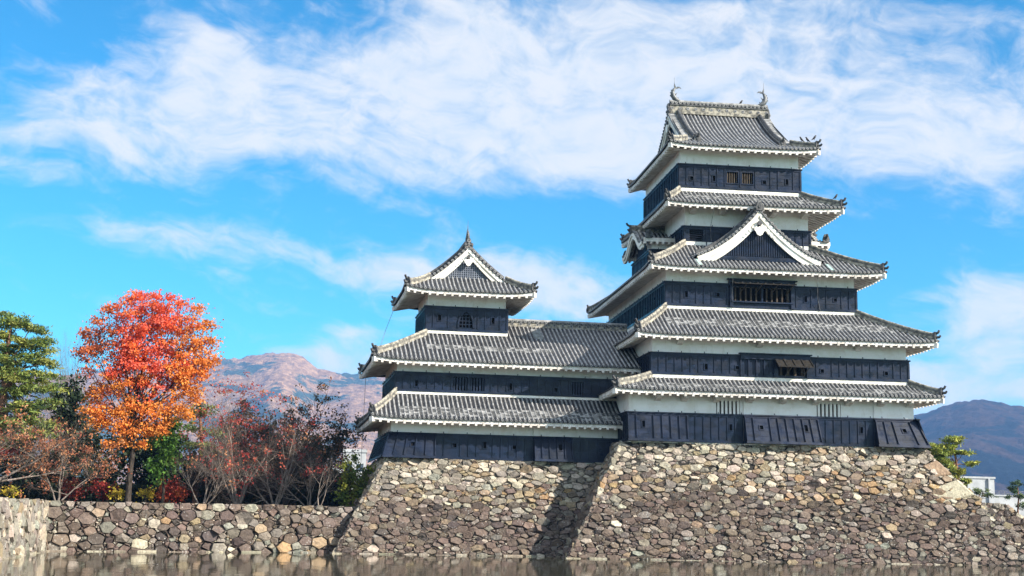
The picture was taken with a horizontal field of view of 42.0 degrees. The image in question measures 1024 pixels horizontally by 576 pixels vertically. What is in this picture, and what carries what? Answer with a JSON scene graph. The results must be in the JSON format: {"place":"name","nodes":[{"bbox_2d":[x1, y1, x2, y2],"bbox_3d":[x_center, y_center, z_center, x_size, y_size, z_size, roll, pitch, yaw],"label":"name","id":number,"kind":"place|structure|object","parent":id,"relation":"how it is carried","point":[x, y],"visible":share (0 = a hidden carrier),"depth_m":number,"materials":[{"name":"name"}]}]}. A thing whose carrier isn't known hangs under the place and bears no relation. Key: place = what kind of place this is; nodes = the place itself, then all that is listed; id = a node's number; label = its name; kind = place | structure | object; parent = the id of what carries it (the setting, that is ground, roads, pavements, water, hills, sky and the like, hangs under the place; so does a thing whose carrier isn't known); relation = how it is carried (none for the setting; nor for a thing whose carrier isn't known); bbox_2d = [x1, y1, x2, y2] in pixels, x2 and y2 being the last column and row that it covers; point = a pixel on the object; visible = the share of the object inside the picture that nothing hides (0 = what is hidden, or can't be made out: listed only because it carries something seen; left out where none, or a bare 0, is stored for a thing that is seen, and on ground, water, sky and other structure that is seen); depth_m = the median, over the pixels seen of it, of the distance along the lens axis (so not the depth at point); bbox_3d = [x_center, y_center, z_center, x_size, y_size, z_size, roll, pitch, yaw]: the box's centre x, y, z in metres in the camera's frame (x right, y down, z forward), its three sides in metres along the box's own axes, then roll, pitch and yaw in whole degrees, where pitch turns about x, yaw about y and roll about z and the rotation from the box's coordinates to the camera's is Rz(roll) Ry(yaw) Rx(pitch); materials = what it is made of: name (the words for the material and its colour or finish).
{"place":"outdoors","nodes":[
{"label":"outdoors","id":0,"kind":"place"},
{"bbox_2d":[0,352,384,483],"bbox_3d":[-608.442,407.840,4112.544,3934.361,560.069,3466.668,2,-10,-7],"label":"mountain","id":1,"kind":"structure","parent":0,"point":[287,372],"depth_m":4242.93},
{"bbox_2d":[0,551,1023,575],"bbox_3d":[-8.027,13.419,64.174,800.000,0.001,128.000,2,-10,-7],"label":"water","id":2,"kind":"structure","parent":0,"point":[66,563],"depth_m":68.82,"materials":[{"name":"grey liquid"}]},
{"bbox_2d":[0,497,49,559],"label":"stone wall","id":3,"kind":"structure","parent":2,"relation":"in","point":[24,526],"depth_m":70.64,"materials":[{"name":"beige stone"}]},
{"bbox_2d":[46,500,357,552],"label":"stone wall","id":4,"kind":"structure","parent":2,"relation":"in","point":[87,526],"depth_m":82.29,"materials":[{"name":"grey stone"}]},
{"bbox_2d":[332,457,602,556],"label":"stone base","id":5,"kind":"object","parent":2,"relation":"in","point":[432,506],"visible":0.71,"depth_m":87.91,"materials":[{"name":"grey stone"}]},
{"bbox_2d":[354,229,641,463],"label":"corner keep","id":6,"kind":"structure","parent":5,"relation":"on","point":[469,369],"depth_m":92.43,"materials":[{"name":"paint"}]},
{"bbox_2d":[360,367,366,471],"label":"lightning cable","id":7,"kind":"object","parent":6,"relation":"hanging from","point":[363,422],"visible":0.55,"depth_m":93.18,"materials":[{"name":"metal"}]},
{"bbox_2d":[558,440,1023,565],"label":"stone base","id":8,"kind":"object","parent":2,"relation":"in","point":[732,502],"visible":0.78,"depth_m":87.80,"materials":[{"name":"grey stone"}]},
{"bbox_2d":[586,80,947,448],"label":"castle keep","id":9,"kind":"structure","parent":8,"relation":"on","point":[770,353],"depth_m":93.77,"materials":[{"name":"paint"}]},
{"bbox_2d":[817,275,820,311],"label":"lightning cable","id":10,"kind":"object","parent":9,"relation":"attached to","point":[817,290],"visible":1,"depth_m":94.49,"materials":[{"name":"metal"}]},
{"bbox_2d":[985,503,1023,538],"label":"stone wall","id":11,"kind":"structure","parent":2,"relation":"in","point":[1007,513],"depth_m":90.76,"materials":[{"name":"grey stone"}]},
{"bbox_2d":[0,0,1023,414],"label":"sky","id":12,"kind":"structure","parent":0,"point":[282,167],"materials":[{"name":"blue"}]},
{"bbox_2d":[914,399,1023,494],"bbox_3d":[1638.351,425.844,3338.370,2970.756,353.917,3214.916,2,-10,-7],"label":"hill","id":13,"kind":"structure","parent":0,"point":[992,432],"depth_m":3258.44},
{"label":"ground","id":14,"kind":"structure","parent":0,"visible":0},
{"bbox_2d":[0,434,21,489],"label":"maple shrub","id":15,"kind":"object","parent":14,"relation":"on","point":[11,451],"visible":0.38,"depth_m":94.51,"materials":[{"name":"red plant"}]},
{"bbox_2d":[0,485,23,497],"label":"yellow shrub","id":16,"kind":"object","parent":14,"relation":"on","point":[4,492],"visible":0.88,"depth_m":93.36,"materials":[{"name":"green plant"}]},
{"bbox_2d":[0,425,57,483],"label":"evergreen tree","id":17,"kind":"object","parent":14,"relation":"on","point":[19,474],"visible":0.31,"depth_m":101.57,"materials":[{"name":"green plant"}]},
{"bbox_2d":[0,310,72,449],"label":"pine tree","id":18,"kind":"object","parent":14,"relation":"on","point":[11,374],"visible":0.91,"depth_m":88.52,"materials":[{"name":"green plant"}]},
{"bbox_2d":[24,441,76,492],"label":"evergreen tree","id":19,"kind":"object","parent":14,"relation":"on","point":[69,476],"visible":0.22,"depth_m":102.32,"materials":[{"name":"green plant"}]},
{"bbox_2d":[0,397,107,497],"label":"cherry tree","id":20,"kind":"object","parent":14,"relation":"on","point":[33,451],"visible":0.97,"depth_m":86.25,"materials":[{"name":"brown plant"}]},
{"bbox_2d":[27,332,105,464],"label":"tree","id":21,"kind":"object","parent":14,"relation":"on","point":[63,375],"visible":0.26,"depth_m":108.74,"materials":[{"name":"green plant"}]},
{"bbox_2d":[10,413,132,499],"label":"cherry tree","id":22,"kind":"object","parent":14,"relation":"on","point":[79,461],"visible":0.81,"depth_m":89.21,"materials":[{"name":"brown plant"}]},
{"bbox_2d":[55,471,88,500],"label":"maple shrub","id":23,"kind":"object","parent":14,"relation":"on","point":[73,493],"visible":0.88,"depth_m":94.77,"materials":[{"name":"red plant"}]},
{"bbox_2d":[37,370,112,483],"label":"evergreen tree","id":24,"kind":"object","parent":14,"relation":"on","point":[72,399],"visible":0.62,"depth_m":101.82,"materials":[{"name":"green plant"}]},
{"bbox_2d":[46,432,125,484],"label":"evergreen tree","id":25,"kind":"object","parent":14,"relation":"on","point":[113,476],"visible":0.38,"depth_m":101.61,"materials":[{"name":"plant"}]},
{"bbox_2d":[82,475,121,501],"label":"maple shrub","id":26,"kind":"object","parent":14,"relation":"on","point":[105,490],"visible":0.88,"depth_m":94.95,"materials":[{"name":"red plant"}]},
{"bbox_2d":[107,484,124,501],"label":"yellow shrub","id":27,"kind":"object","parent":14,"relation":"on","point":[116,495],"visible":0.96,"depth_m":94.22,"materials":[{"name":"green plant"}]},
{"bbox_2d":[100,419,189,485],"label":"evergreen tree","id":28,"kind":"object","parent":14,"relation":"on","point":[141,455],"visible":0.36,"depth_m":102.67,"materials":[{"name":"green plant"}]},
{"bbox_2d":[135,486,156,502],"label":"yellow shrub","id":29,"kind":"object","parent":14,"relation":"on","point":[148,493],"visible":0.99,"depth_m":94.37,"materials":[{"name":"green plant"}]},
{"bbox_2d":[69,289,225,501],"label":"maple tree","id":30,"kind":"object","parent":14,"relation":"on","point":[134,360],"visible":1,"depth_m":93.05,"materials":[{"name":"orange plant"}]},
{"bbox_2d":[142,414,194,502],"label":"holly tree","id":31,"kind":"object","parent":14,"relation":"on","point":[167,444],"visible":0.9,"depth_m":93.82,"materials":[{"name":"green plant"}]},
{"bbox_2d":[150,477,192,502],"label":"maple shrub","id":32,"kind":"object","parent":14,"relation":"on","point":[171,489],"visible":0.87,"depth_m":95.57,"materials":[{"name":"red plant"}]},
{"bbox_2d":[0,481,349,505],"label":"hedge","id":33,"kind":"object","parent":14,"relation":"on","point":[32,493],"visible":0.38,"depth_m":99.66,"materials":[{"name":"red plant"}]},
{"bbox_2d":[164,444,203,485],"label":"evergreen tree","id":34,"kind":"object","parent":14,"relation":"on","point":[181,477],"visible":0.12,"depth_m":103.59,"materials":[{"name":"green plant"}]},
{"bbox_2d":[179,402,228,503],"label":"pine tree","id":35,"kind":"object","parent":14,"relation":"on","point":[192,430],"visible":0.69,"depth_m":97.25,"materials":[{"name":"green plant"}]},
{"bbox_2d":[168,423,251,503],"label":"cherry tree","id":36,"kind":"object","parent":14,"relation":"on","point":[219,468],"visible":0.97,"depth_m":90.99,"materials":[{"name":"brown plant"}]},
{"bbox_2d":[180,439,282,503],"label":"oak tree","id":37,"kind":"object","parent":14,"relation":"on","point":[263,493],"visible":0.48,"depth_m":96.58,"materials":[{"name":"plant"}]},
{"bbox_2d":[201,412,263,486],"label":"evergreen tree","id":38,"kind":"object","parent":14,"relation":"on","point":[219,439],"visible":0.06,"depth_m":103.09,"materials":[{"name":"green plant"}]},
{"bbox_2d":[196,395,275,500],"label":"oak tree","id":39,"kind":"object","parent":14,"relation":"on","point":[240,429],"visible":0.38,"depth_m":98.64,"materials":[{"name":"red plant"}]},
{"bbox_2d":[176,365,325,503],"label":"cherry tree","id":40,"kind":"object","parent":14,"relation":"on","point":[234,496],"visible":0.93,"depth_m":93.80,"materials":[{"name":"brown plant"}]},
{"bbox_2d":[214,390,332,504],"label":"cherry tree","id":41,"kind":"object","parent":14,"relation":"on","point":[278,499],"visible":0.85,"depth_m":92.83,"materials":[{"name":"brown plant"}]},
{"bbox_2d":[245,422,304,488],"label":"evergreen tree","id":42,"kind":"object","parent":14,"relation":"on","point":[276,462],"visible":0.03,"depth_m":104.04,"materials":[{"name":"green plant"}]},
{"bbox_2d":[257,408,322,500],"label":"oak tree","id":43,"kind":"object","parent":14,"relation":"on","point":[285,443],"visible":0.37,"depth_m":98.86,"materials":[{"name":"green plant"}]},
{"bbox_2d":[220,376,374,504],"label":"cherry tree","id":44,"kind":"object","parent":14,"relation":"on","point":[339,442],"visible":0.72,"depth_m":96.53,"materials":[{"name":"plant"}]},
{"bbox_2d":[244,436,353,505],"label":"cherry tree","id":45,"kind":"object","parent":14,"relation":"on","point":[309,488],"visible":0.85,"depth_m":91.49,"materials":[{"name":"brown plant"}]},
{"bbox_2d":[284,432,328,488],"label":"evergreen tree","id":46,"kind":"object","parent":14,"relation":"on","point":[306,480],"visible":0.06,"depth_m":104.93,"materials":[{"name":"green plant"}]},
{"bbox_2d":[295,445,343,504],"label":"bare tree","id":47,"kind":"object","parent":14,"relation":"on","point":[325,476],"visible":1,"depth_m":89.46,"materials":[{"name":"brown plant"}]},
{"bbox_2d":[297,434,355,489],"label":"evergreen tree","id":48,"kind":"object","parent":14,"relation":"on","point":[328,460],"visible":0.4,"depth_m":103.77,"materials":[{"name":"green plant"}]},
{"bbox_2d":[331,453,367,506],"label":"evergreen shrub","id":49,"kind":"object","parent":14,"relation":"on","point":[348,479],"visible":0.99,"depth_m":89.82,"materials":[{"name":"green plant"}]},
{"bbox_2d":[343,449,366,481],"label":"white building","id":50,"kind":"structure","parent":14,"relation":"on","point":[362,460],"depth_m":216.97,"materials":[{"name":"paint"}]},
{"bbox_2d":[351,461,376,497],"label":"evergreen shrub","id":51,"kind":"object","parent":14,"relation":"on","point":[368,471],"visible":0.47,"depth_m":90.78,"materials":[{"name":"green plant"}]},
{"bbox_2d":[926,435,979,485],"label":"pine tree","id":52,"kind":"object","parent":14,"relation":"on","point":[941,452],"visible":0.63,"depth_m":122.42,"materials":[{"name":"green plant"}]},
{"bbox_2d":[959,476,995,502],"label":"white building","id":53,"kind":"structure","parent":14,"relation":"on","point":[982,483],"depth_m":208.12,"materials":[{"name":"paint"}]},
{"bbox_2d":[972,487,998,498],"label":"pine tree","id":54,"kind":"object","parent":14,"relation":"on","point":[976,490],"visible":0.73,"depth_m":135.12,"materials":[{"name":"green plant"}]},
{"bbox_2d":[995,491,1023,515],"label":"white building","id":55,"kind":"structure","parent":14,"relation":"on","point":[1011,502],"depth_m":211.37,"materials":[{"name":"paint"}]},
{"bbox_2d":[1004,479,1023,512],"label":"pine tree","id":56,"kind":"object","parent":14,"relation":"on","point":[1014,490],"visible":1,"depth_m":133.41,"materials":[{"name":"green plant"}]}
]}

